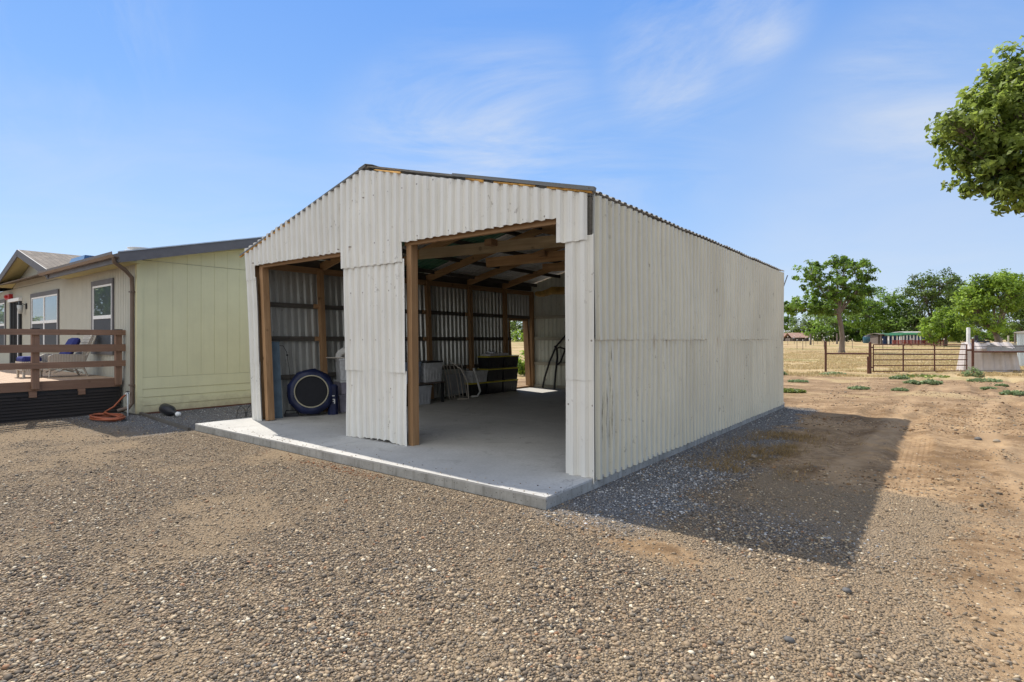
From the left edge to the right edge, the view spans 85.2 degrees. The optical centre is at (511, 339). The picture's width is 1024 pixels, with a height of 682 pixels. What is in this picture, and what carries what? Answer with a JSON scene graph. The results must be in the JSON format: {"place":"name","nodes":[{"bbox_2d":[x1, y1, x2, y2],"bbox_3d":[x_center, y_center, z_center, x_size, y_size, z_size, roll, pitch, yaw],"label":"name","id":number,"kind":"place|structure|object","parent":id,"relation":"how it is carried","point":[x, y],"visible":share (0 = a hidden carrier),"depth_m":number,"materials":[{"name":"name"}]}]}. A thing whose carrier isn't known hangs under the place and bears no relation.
{"place":"outdoors","nodes":[
{"label":"outdoors","id":0,"kind":"place"},
{"bbox_2d":[195,387,784,509],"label":"concrete slab","id":1,"kind":"structure","parent":0,"point":[509,439],"depth_m":8.01,"materials":[{"name":"grey concrete"}]},
{"bbox_2d":[272,342,282,417],"bbox_3d":[-4.538,0.775,10.619,0.354,1.450,0.127,0,0,-7],"label":"leaning board","id":2,"kind":"object","parent":1,"relation":"on","point":[277,379],"visible":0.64,"depth_m":10.61,"materials":[{"name":"wood"}]},
{"bbox_2d":[284,410,298,416],"bbox_3d":[-4.267,1.434,10.789,0.263,0.132,0.100,0,0,-12],"label":"foot pump","id":3,"kind":"object","parent":1,"relation":"on","point":[291,414],"visible":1,"depth_m":10.76,"materials":[{"name":"black plastic"}]},
{"bbox_2d":[286,368,333,414],"bbox_3d":[-3.958,1.026,10.985,0.908,0.901,0.398,0,0,-23],"label":"mini trampoline","id":4,"kind":"object","parent":1,"relation":"on","point":[309,391],"visible":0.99,"depth_m":10.88,"materials":[{"name":"fabric"}]},
{"bbox_2d":[328,384,337,414],"bbox_3d":[-3.576,1.200,11.125,0.190,0.600,0.204,0,0,-17],"label":"sports bag","id":5,"kind":"object","parent":1,"relation":"on","point":[333,408],"visible":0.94,"depth_m":11.04,"materials":[{"name":"blue fabric"}]},
{"bbox_2d":[338,394,345,411],"bbox_3d":[-3.442,1.320,11.693,0.490,0.360,0.450,0,0,-32],"label":"storage bin","id":6,"kind":"object","parent":1,"relation":"on","point":[341,402],"visible":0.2,"depth_m":11.44,"materials":[{"name":"plastic"}]},
{"bbox_2d":[334,380,345,393],"bbox_3d":[-3.442,0.995,11.693,0.470,0.280,0.440,0,0,-36],"label":"storage bin","id":7,"kind":"object","parent":6,"relation":"on","point":[341,384],"visible":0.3,"depth_m":11.46,"materials":[{"name":"plastic"}]},
{"bbox_2d":[335,358,345,379],"bbox_3d":[-3.442,0.625,11.693,0.460,0.450,0.430,0,0,-30],"label":"storage bin","id":8,"kind":"object","parent":7,"relation":"on","point":[340,370],"visible":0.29,"depth_m":11.47,"materials":[{"name":"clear plastic"}]},
{"bbox_3d":[-3.502,0.386,11.678,0.760,0.018,0.340,0,0,14],"label":"board","id":9,"kind":"object","parent":8,"relation":"on","visible":0},
{"bbox_2d":[335,347,344,356],"bbox_3d":[-3.439,0.282,11.638,0.546,0.245,0.160,0,0,14],"label":"duct hose","id":10,"kind":"object","parent":9,"relation":"on","point":[340,352],"visible":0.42,"depth_m":11.61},
{"bbox_2d":[419,384,431,404],"bbox_3d":[-2.191,1.285,12.887,0.430,0.430,0.550,0,0,42],"label":"storage bin","id":11,"kind":"object","parent":1,"relation":"on","point":[424,394],"visible":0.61,"depth_m":12.81,"materials":[{"name":"grey plastic"}]},
{"bbox_2d":[406,381,444,406],"bbox_3d":[-2.232,1.255,13.046,0.660,0.490,1.240,0,0,38],"label":"table","id":12,"kind":"object","parent":1,"relation":"on","point":[442,389],"visible":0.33,"depth_m":13.20,"materials":[{"name":"black metal"}]},
{"bbox_2d":[405,361,420,383],"bbox_3d":[-2.410,0.763,12.766,0.470,0.490,0.490,0,0,38],"label":"storage bin","id":13,"kind":"object","parent":12,"relation":"on","point":[406,366],"visible":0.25,"depth_m":12.51,"materials":[{"name":"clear plastic"}]},
{"bbox_2d":[419,360,442,382],"bbox_3d":[-2.009,0.763,13.252,0.470,0.490,0.590,0,0,38],"label":"storage bin","id":14,"kind":"object","parent":12,"relation":"on","point":[430,370],"visible":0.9,"depth_m":13.05,"materials":[{"name":"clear plastic"}]},
{"bbox_2d":[443,364,459,398],"bbox_3d":[-1.530,1.070,14.132,0.064,0.874,0.464,-14,-7,29],"label":"folded chair","id":15,"kind":"object","parent":1,"relation":"on","point":[453,387],"visible":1,"depth_m":14.11,"materials":[{"name":"grey metal"}]},
{"bbox_2d":[446,364,463,398],"bbox_3d":[-1.463,1.070,14.252,0.064,0.874,0.464,-14,-8,33],"label":"folded chair","id":16,"kind":"object","parent":1,"relation":"on","point":[459,381],"visible":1,"depth_m":14.36,"materials":[{"name":"grey metal"}]},
{"bbox_2d":[449,364,467,397],"bbox_3d":[-1.387,1.070,14.382,0.064,0.874,0.464,-16,-10,40],"label":"folded chair","id":17,"kind":"object","parent":1,"relation":"on","point":[463,381],"visible":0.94,"depth_m":14.49,"materials":[{"name":"grey metal"}]},
{"bbox_2d":[449,360,468,399],"bbox_3d":[-1.313,1.002,13.796,0.514,0.989,0.194,0,0,-5],"label":"bent pole","id":18,"kind":"object","parent":1,"relation":"on","point":[466,380],"visible":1,"depth_m":13.87,"materials":[{"name":"grey metal"}]},
{"bbox_2d":[460,382,486,395],"bbox_3d":[-1.054,1.330,14.979,0.410,0.340,0.700,0,0,38],"label":"lidded tote","id":19,"kind":"object","parent":1,"relation":"on","point":[473,389],"visible":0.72,"depth_m":14.79,"materials":[{"name":"black plastic"}]},
{"bbox_2d":[461,370,487,382],"bbox_3d":[-1.002,1.000,15.014,0.410,0.310,0.650,0,0,38],"label":"storage bin","id":20,"kind":"object","parent":19,"relation":"on","point":[471,377],"visible":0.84,"depth_m":14.83,"materials":[{"name":"grey plastic"}]},
{"bbox_2d":[471,368,480,396],"bbox_3d":[-0.923,1.123,14.403,0.253,0.763,0.112,0,0,-2],"label":"pale hose","id":21,"kind":"object","parent":1,"relation":"on","point":[477,380],"visible":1,"depth_m":14.39,"materials":[{"name":"grey rubber"}]},
{"bbox_2d":[485,380,502,393],"bbox_3d":[-0.620,1.330,15.541,0.410,0.340,0.700,0,0,36],"label":"lidded tote","id":22,"kind":"object","parent":1,"relation":"on","point":[492,387],"visible":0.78,"depth_m":15.38,"materials":[{"name":"black plastic"}]},
{"bbox_2d":[477,368,503,380],"bbox_3d":[-0.608,0.985,15.556,0.410,0.340,0.700,0,0,38],"label":"lidded tote","id":23,"kind":"object","parent":22,"relation":"on","point":[494,374],"visible":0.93,"depth_m":15.43,"materials":[{"name":"black plastic"}]},
{"bbox_2d":[477,356,503,368],"bbox_3d":[-0.596,0.640,15.572,0.410,0.340,0.700,0,0,39],"label":"lidded tote","id":24,"kind":"object","parent":23,"relation":"on","point":[487,362],"visible":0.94,"depth_m":15.37,"materials":[{"name":"black plastic"}]},
{"bbox_2d":[501,379,517,391],"bbox_3d":[-0.186,1.330,16.102,0.410,0.340,0.700,0,0,37],"label":"lidded tote","id":25,"kind":"object","parent":1,"relation":"on","point":[508,385],"visible":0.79,"depth_m":15.96,"materials":[{"name":"black plastic"}]},
{"bbox_2d":[502,367,518,379],"bbox_3d":[-0.173,0.985,16.118,0.410,0.340,0.700,0,0,39],"label":"lidded tote","id":26,"kind":"object","parent":25,"relation":"on","point":[510,373],"visible":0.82,"depth_m":15.99,"materials":[{"name":"black plastic"}]},
{"bbox_2d":[502,355,518,367],"bbox_3d":[-0.161,0.640,16.134,0.410,0.340,0.700,0,0,38],"label":"lidded tote","id":27,"kind":"object","parent":26,"relation":"on","point":[510,360],"visible":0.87,"depth_m":15.99,"materials":[{"name":"black plastic"}]},
{"bbox_2d":[239,164,787,483],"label":"pole barn","id":28,"kind":"structure","parent":1,"relation":"on","point":[673,333],"depth_m":8.36,"materials":[{"name":"metal"}]},
{"bbox_2d":[279,345,296,411],"bbox_3d":[-4.377,0.792,10.818,0.401,1.357,0.038,0,0,-24],"label":"hanging cord","id":29,"kind":"object","parent":28,"relation":"hanging from","point":[288,362],"visible":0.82,"depth_m":10.82,"materials":[{"name":"black rubber"}]},
{"bbox_2d":[535,287,564,296],"bbox_3d":[1.621,-1.285,15.088,2.300,0.338,0.496,0,0,38],"label":"yellow tarp","id":30,"kind":"object","parent":28,"relation":"on","point":[552,290],"visible":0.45,"depth_m":15.37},
{"bbox_2d":[542,335,565,388],"bbox_3d":[1.335,0.599,16.675,1.125,1.809,0.273,0,0,38],"label":"tube frame","id":31,"kind":"object","parent":1,"relation":"on","point":[556,348],"visible":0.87,"depth_m":16.66,"materials":[{"name":"black metal"}]},
{"bbox_2d":[481,354,498,355],"bbox_3d":[-0.616,0.441,15.541,0.335,0.048,0.414,0,0,38],"label":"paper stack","id":32,"kind":"object","parent":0,"point":[489,354],"visible":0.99,"depth_m":15.41,"materials":[{"name":"white paper"}]},
{"bbox_2d":[0,339,1023,681],"bbox_3d":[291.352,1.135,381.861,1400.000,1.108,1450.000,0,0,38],"label":"ground","id":33,"kind":"structure","parent":0,"point":[896,451],"depth_m":4.71,"materials":[{"name":"brown gravel"}]},
{"bbox_2d":[0,328,125,422],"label":"wooden deck","id":34,"kind":"structure","parent":33,"relation":"on","point":[32,395],"depth_m":11.52,"materials":[{"name":"brown wood"}]},
{"bbox_2d":[15,356,42,377],"bbox_3d":[-10.918,0.625,12.592,0.610,0.470,0.360,0,0,38],"label":"wicker ottoman","id":35,"kind":"object","parent":34,"relation":"on","point":[23,359],"visible":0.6,"depth_m":12.38,"materials":[{"name":"beige wicker"}]},
{"bbox_2d":[40,335,96,377],"bbox_3d":[-10.277,0.357,12.953,0.571,1.023,0.969,0,0,34],"label":"wicker chair","id":36,"kind":"object","parent":34,"relation":"on","point":[82,356],"visible":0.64,"depth_m":12.79,"materials":[{"name":"white wicker"}]},
{"bbox_2d":[59,338,80,353],"bbox_3d":[-10.257,0.176,12.945,0.480,0.440,0.140,0,-28,34],"label":"throw pillow","id":37,"kind":"object","parent":36,"relation":"on","point":[71,341],"visible":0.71,"depth_m":12.86,"materials":[{"name":"blue fabric"}]},
{"bbox_2d":[89,392,129,421],"bbox_3d":[-8.193,1.369,11.309,0.645,0.501,1.308,0,0,-30],"label":"garden hose","id":38,"kind":"object","parent":33,"relation":"on","point":[101,417],"visible":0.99,"depth_m":11.18,"materials":[{"name":"orange rubber"}]},
{"bbox_2d":[126,391,129,415],"bbox_3d":[-8.101,1.380,11.748,0.065,0.580,0.237,0,0,-30],"label":"standpipe","id":39,"kind":"object","parent":33,"relation":"on","point":[127,403],"visible":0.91,"depth_m":11.67,"materials":[{"name":"grey metal"}]},
{"bbox_2d":[0,236,262,414],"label":"manufactured home","id":40,"kind":"object","parent":33,"relation":"on","point":[178,314],"visible":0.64,"depth_m":13.01,"materials":[{"name":"yellow"}]},
{"bbox_2d":[0,299,5,344],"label":"window","id":41,"kind":"structure","parent":40,"relation":"in","point":[2,302],"depth_m":19.33,"materials":[{"name":"glass"}]},
{"bbox_2d":[4,294,12,299],"bbox_3d":[-16.946,-1.415,18.701,0.600,0.170,0.171,0,0,38],"label":"alarm box","id":42,"kind":"object","parent":40,"relation":"attached to","point":[8,296],"visible":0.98,"depth_m":18.58,"materials":[{"name":"red plastic"}]},
{"bbox_2d":[8,297,21,362],"bbox_3d":[-16.299,-0.225,18.255,1.470,2.210,0.087,0,0,38],"label":"security door","id":43,"kind":"structure","parent":40,"relation":"in","point":[15,319],"depth_m":18.27,"materials":[{"name":"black metal"}]},
{"bbox_2d":[17,302,26,313],"bbox_3d":[-15.358,-0.991,17.478,0.353,0.384,0.155,0,0,15],"label":"wall lantern","id":44,"kind":"object","parent":40,"relation":"attached to","point":[20,306],"depth_m":17.46,"materials":[{"name":"white glass"}]},
{"bbox_2d":[30,289,58,344],"bbox_3d":[-13.629,-0.510,16.222,2.880,1.740,0.037,0,0,38],"label":"window","id":45,"kind":"structure","parent":40,"relation":"in","point":[44,306],"depth_m":16.08,"materials":[{"name":"glass"}]},
{"bbox_2d":[91,278,113,354],"bbox_3d":[-9.701,-0.520,13.186,1.490,1.760,0.037,0,0,38],"label":"window","id":46,"kind":"structure","parent":40,"relation":"in","point":[102,291],"depth_m":13.14,"materials":[{"name":"glass"}]},
{"bbox_2d":[139,412,190,430],"bbox_3d":[-6.836,1.604,10.898,3.060,0.087,0.066,0,0,43],"label":"border board","id":47,"kind":"object","parent":33,"relation":"on","point":[174,424],"visible":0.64,"depth_m":10.71,"materials":[{"name":"wood"}]},
{"bbox_2d":[159,403,180,416],"bbox_3d":[-7.186,1.496,11.739,0.669,0.257,0.224,0,0,34],"label":"black jug","id":48,"kind":"object","parent":33,"relation":"on","point":[167,409],"visible":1,"depth_m":11.69,"materials":[{"name":"plastic"}]},
{"bbox_2d":[0,377,1023,681],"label":"gravel","id":49,"kind":"structure","parent":33,"relation":"on","point":[270,667],"depth_m":3.62,"materials":[{"name":"gravel"}]},
{"bbox_2d":[510,321,522,339],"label":"doorway tree","id":50,"kind":"object","parent":33,"relation":"on","point":[514,325],"visible":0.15,"depth_m":162.92,"materials":[{"name":"green plant"}]},
{"bbox_2d":[511,329,523,341],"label":"doorway shrub","id":51,"kind":"object","parent":33,"relation":"on","point":[515,337],"visible":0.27,"depth_m":129.93,"materials":[{"name":"green plant"}]},
{"bbox_2d":[518,350,524,375],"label":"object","id":52,"kind":"object","parent":33,"relation":"on","point":[521,366],"visible":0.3,"depth_m":24.31,"materials":[{"name":"green plant"}]},
{"bbox_2d":[783,636,794,642],"bbox_3d":[1.485,1.610,2.984,0.049,0.034,0.055,0,0,-22],"label":"stone","id":53,"kind":"object","parent":33,"relation":"on","point":[788,639],"visible":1,"depth_m":2.97,"materials":[{"name":"grey stone"}]},
{"bbox_2d":[784,313,797,332],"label":"edge tree","id":54,"kind":"object","parent":33,"relation":"on","point":[786,319],"visible":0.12,"depth_m":173.27,"materials":[{"name":"green plant"}]},
{"bbox_2d":[783,388,806,392],"bbox_3d":[8.485,1.573,16.948,0.812,0.196,0.741,0,0,38],"label":"weed clump","id":55,"kind":"object","parent":33,"relation":"on","point":[789,390],"visible":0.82,"depth_m":16.79,"materials":[{"name":"green plant"}]},
{"bbox_2d":[784,333,809,340],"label":"red roofed shed","id":56,"kind":"structure","parent":33,"relation":"on","point":[796,337],"depth_m":161.21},
{"bbox_2d":[787,379,808,382],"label":"weed clump","id":57,"kind":"object","parent":33,"relation":"on","point":[799,380],"visible":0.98,"depth_m":20.87,"materials":[{"name":"green plant"}]},
{"bbox_2d":[784,313,844,340],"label":"tree","id":58,"kind":"object","parent":33,"relation":"on","point":[796,329],"visible":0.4,"depth_m":164.03,"materials":[{"name":"green plant"}]},
{"bbox_2d":[824,341,826,371],"bbox_3d":[14.979,0.955,26.600,0.100,1.730,0.095,0,0,38],"label":"gate post","id":59,"kind":"object","parent":33,"relation":"on","point":[825,356],"visible":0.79,"depth_m":26.56,"materials":[{"name":"brown metal"}]},
{"bbox_2d":[784,254,880,352],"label":"lone tree","id":60,"kind":"object","parent":33,"relation":"on","point":[831,295],"visible":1,"depth_m":65.48,"materials":[{"name":"green plant"}]},
{"bbox_2d":[819,371,845,374],"bbox_3d":[14.513,1.553,25.204,1.195,0.225,0.733,0,0,1],"label":"weed clump","id":61,"kind":"object","parent":33,"relation":"on","point":[827,373],"visible":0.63,"depth_m":25.10,"materials":[{"name":"green plant"}]},
{"bbox_2d":[809,330,871,341],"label":"brush","id":62,"kind":"object","parent":33,"relation":"on","point":[832,337],"visible":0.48,"depth_m":127.01,"materials":[{"name":"green plant"}]},
{"bbox_2d":[801,303,887,341],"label":"tree","id":63,"kind":"object","parent":33,"relation":"on","point":[829,330],"visible":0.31,"depth_m":127.32,"materials":[{"name":"green plant"}]},
{"bbox_2d":[842,587,851,592],"bbox_3d":[2.144,1.609,3.570,0.052,0.037,0.061,0,0,6],"label":"stone","id":64,"kind":"object","parent":33,"relation":"on","point":[846,590],"visible":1,"depth_m":3.55,"materials":[{"name":"grey stone"}]},
{"bbox_2d":[847,385,869,389],"bbox_3d":[11.264,1.583,18.104,0.696,0.157,0.481,0,0,-15],"label":"weed clump","id":65,"kind":"object","parent":33,"relation":"on","point":[859,387],"visible":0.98,"depth_m":17.99,"materials":[{"name":"green plant"}]},
{"bbox_2d":[863,335,869,342],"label":"water tank","id":66,"kind":"object","parent":33,"relation":"on","point":[866,338],"visible":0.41,"depth_m":105.45,"materials":[{"name":"teal paint"}]},
{"bbox_2d":[867,357,869,373],"bbox_3d":[16.743,1.220,26.148,0.129,0.800,0.129,0,0,15],"label":"short post","id":67,"kind":"object","parent":33,"relation":"on","point":[868,365],"visible":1,"depth_m":26.09,"materials":[{"name":"brown metal"}]},
{"bbox_2d":[869,342,871,373],"bbox_3d":[16.841,0.972,26.200,0.120,1.696,0.114,0,0,38],"label":"gate post","id":68,"kind":"object","parent":33,"relation":"on","point":[870,349],"visible":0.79,"depth_m":26.16,"materials":[{"name":"metal"}]},
{"bbox_2d":[827,353,868,354],"bbox_3d":[15.906,0.690,26.415,1.891,0.080,0.080,0,0,11],"label":"brace rail","id":69,"kind":"object","parent":68,"relation":"attached to","point":[851,353],"visible":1,"depth_m":26.36,"materials":[{"name":"brown metal"}]},
{"bbox_2d":[872,344,972,371],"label":"farm gate","id":70,"kind":"structure","parent":68,"relation":"attached to","point":[932,359],"depth_m":26.54,"materials":[{"name":"metal"}]},
{"bbox_2d":[833,284,919,336],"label":"round tree","id":71,"kind":"object","parent":33,"relation":"on","point":[883,324],"visible":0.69,"depth_m":115.84,"materials":[{"name":"green plant"}]},
{"bbox_2d":[867,333,887,343],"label":"dark hut","id":72,"kind":"object","parent":33,"relation":"on","point":[875,339],"visible":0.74,"depth_m":100.22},
{"bbox_2d":[874,333,903,343],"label":"feed shelter","id":73,"kind":"object","parent":33,"relation":"on","point":[892,336],"visible":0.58,"depth_m":99.10,"materials":[{"name":"blue paint"}]},
{"bbox_2d":[888,375,909,378],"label":"weed clump","id":74,"kind":"object","parent":33,"relation":"on","point":[899,377],"visible":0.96,"depth_m":22.51,"materials":[{"name":"green plant"}]},
{"bbox_2d":[891,387,908,390],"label":"weed clump","id":75,"kind":"object","parent":33,"relation":"on","point":[899,389],"visible":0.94,"depth_m":17.33,"materials":[{"name":"green plant"}]},
{"bbox_2d":[892,340,910,345],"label":"red panel fence","id":76,"kind":"object","parent":33,"relation":"on","point":[901,341],"visible":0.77,"depth_m":93.00,"materials":[{"name":"red metal"}]},
{"bbox_2d":[783,348,1023,376],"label":"dry grass","id":77,"kind":"structure","parent":33,"relation":"on","point":[855,364],"depth_m":35.52,"materials":[{"name":"plant"}]},
{"bbox_2d":[896,333,920,339],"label":"feed shelter","id":78,"kind":"object","parent":33,"relation":"on","point":[909,337],"visible":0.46,"depth_m":101.04,"materials":[{"name":"blue paint"}]},
{"bbox_2d":[891,332,929,339],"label":"blue building","id":79,"kind":"structure","parent":33,"relation":"on","point":[911,335],"depth_m":107.10,"materials":[{"name":"paint"}]},
{"bbox_2d":[902,379,919,383],"bbox_3d":[14.495,1.549,20.183,0.622,0.226,0.440,0,0,9],"label":"weed clump","id":80,"kind":"object","parent":33,"relation":"on","point":[912,381],"visible":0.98,"depth_m":20.10,"materials":[{"name":"green plant"}]},
{"bbox_2d":[911,340,931,345],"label":"red panel fence","id":81,"kind":"object","parent":33,"relation":"on","point":[919,342],"visible":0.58,"depth_m":93.00,"materials":[{"name":"red metal"}]},
{"bbox_2d":[897,374,949,377],"bbox_3d":[17.519,1.570,23.824,1.948,0.216,1.719,0,0,38],"label":"weed clump","id":82,"kind":"object","parent":33,"relation":"on","point":[928,376],"visible":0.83,"depth_m":23.62,"materials":[{"name":"green plant"}]},
{"bbox_2d":[885,266,970,336],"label":"tall tree","id":83,"kind":"object","parent":33,"relation":"on","point":[927,299],"visible":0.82,"depth_m":111.17,"materials":[{"name":"green plant"}]},
{"bbox_2d":[919,378,942,384],"bbox_3d":[15.079,1.528,20.023,0.856,0.267,0.516,0,0,5],"label":"weed clump","id":84,"kind":"object","parent":33,"relation":"on","point":[932,381],"visible":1,"depth_m":19.92,"materials":[{"name":"green plant"}]},
{"bbox_2d":[933,340,943,345],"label":"red panel fence","id":85,"kind":"object","parent":33,"relation":"on","point":[941,342],"visible":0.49,"depth_m":93.00,"materials":[{"name":"red metal"}]},
{"bbox_2d":[916,305,977,345],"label":"yellow bush","id":86,"kind":"object","parent":33,"relation":"on","point":[934,331],"visible":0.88,"depth_m":91.39,"materials":[{"name":"green plant"}]},
{"bbox_2d":[966,328,969,341],"bbox_3d":[25.396,0.537,31.000,0.176,2.365,0.172,0,0,38],"label":"pvc pipe","id":87,"kind":"object","parent":33,"relation":"on","point":[967,334],"visible":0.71,"depth_m":30.95,"materials":[{"name":"white plastic"}]},
{"bbox_2d":[971,338,973,372],"bbox_3d":[22.252,0.893,26.900,0.110,1.853,0.105,0,0,38],"label":"gate post","id":88,"kind":"object","parent":33,"relation":"on","point":[972,352],"visible":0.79,"depth_m":26.87,"materials":[{"name":"brown metal"}]},
{"bbox_2d":[974,351,1023,352],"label":"pipe rail","id":89,"kind":"object","parent":88,"relation":"attached to","point":[998,351],"visible":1,"depth_m":27.06,"materials":[{"name":"brown metal"}]},
{"bbox_2d":[987,344,1023,350],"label":"shade netting","id":90,"kind":"object","parent":89,"relation":"attached to","point":[1004,349],"visible":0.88,"depth_m":27.54,"materials":[{"name":"grey fabric"}]},
{"bbox_2d":[974,346,1023,370],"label":"fence cable","id":91,"kind":"object","parent":88,"relation":"attached to","point":[998,346],"visible":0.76,"depth_m":27.07,"materials":[{"name":"metal"}]},
{"bbox_2d":[961,366,984,376],"bbox_3d":[19.885,1.411,24.030,0.935,0.488,0.606,0,0,-11],"label":"weed clump","id":92,"kind":"object","parent":33,"relation":"on","point":[978,373],"visible":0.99,"depth_m":23.93,"materials":[{"name":"green plant"}]},
{"bbox_2d":[924,35,1023,217],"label":"shade tree","id":93,"kind":"object","parent":33,"relation":"on","point":[984,136],"visible":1,"depth_m":12.51,"materials":[{"name":"green plant"}]},
{"bbox_2d":[938,285,1010,341],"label":"back tree","id":94,"kind":"object","parent":33,"relation":"on","point":[978,325],"visible":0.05,"depth_m":138.12,"materials":[{"name":"green plant"}]},
{"bbox_2d":[966,377,1003,381],"bbox_3d":[18.098,1.554,21.332,1.244,0.211,0.821,0,0,-15],"label":"weed clump","id":95,"kind":"object","parent":33,"relation":"on","point":[988,379],"visible":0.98,"depth_m":21.21,"materials":[{"name":"green plant"}]},
{"bbox_2d":[947,268,1023,342],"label":"bright tree","id":96,"kind":"object","parent":33,"relation":"on","point":[1005,284],"visible":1,"depth_m":81.14,"materials":[{"name":"green plant"}]},
{"bbox_2d":[956,339,1020,371],"bbox_3d":[23.886,0.796,27.983,2.714,1.647,0.767,0,0,9],"label":"calf hutch","id":97,"kind":"object","parent":33,"relation":"on","point":[996,361],"visible":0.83,"depth_m":27.76,"materials":[{"name":"white plastic"}]},
{"bbox_2d":[980,386,997,389],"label":"weed clump","id":98,"kind":"object","parent":33,"relation":"on","point":[986,388],"visible":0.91,"depth_m":17.93,"materials":[{"name":"green plant"}]},
{"bbox_2d":[970,328,1016,341],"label":"brush","id":99,"kind":"object","parent":33,"relation":"on","point":[988,337],"visible":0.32,"depth_m":126.73,"materials":[{"name":"green plant"}]},
{"bbox_2d":[994,383,1008,386],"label":"weed clump","id":100,"kind":"object","parent":33,"relation":"on","point":[1003,384],"visible":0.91,"depth_m":19.09,"materials":[{"name":"green plant"}]},
{"bbox_2d":[991,279,1023,337],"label":"bare limbed tree","id":101,"kind":"object","parent":33,"relation":"on","point":[1018,326],"visible":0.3,"depth_m":95.16,"materials":[{"name":"green plant"}]},
{"bbox_2d":[1001,333,1016,344],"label":"corral rails","id":102,"kind":"object","parent":33,"relation":"on","point":[1014,343],"visible":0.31,"depth_m":52.00,"materials":[{"name":"white metal"}]},
{"bbox_2d":[998,389,1023,395],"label":"weed clump","id":103,"kind":"object","parent":33,"relation":"on","point":[1017,392],"visible":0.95,"depth_m":16.03,"materials":[{"name":"green plant"}]},
{"bbox_2d":[1014,331,1023,365],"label":"metal shed","id":104,"kind":"structure","parent":33,"relation":"on","point":[1020,337],"depth_m":32.92,"materials":[{"name":"white metal"}]},
{"bbox_2d":[0,0,1023,338],"label":"sky","id":105,"kind":"structure","parent":0,"point":[782,134],"materials":[{"name":"blue"}]},
{"bbox_2d":[667,427,868,481],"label":"gravel","id":106,"kind":"structure","parent":0,"point":[750,449],"depth_m":7.99,"materials":[{"name":"grey gravel"}]},
{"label":"field post","id":107,"kind":"object","parent":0,"visible":0},
{"bbox_2d":[796,346,838,346],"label":"field wire","id":108,"kind":"object","parent":107,"relation":"attached to","point":[816,346],"visible":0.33,"depth_m":80.74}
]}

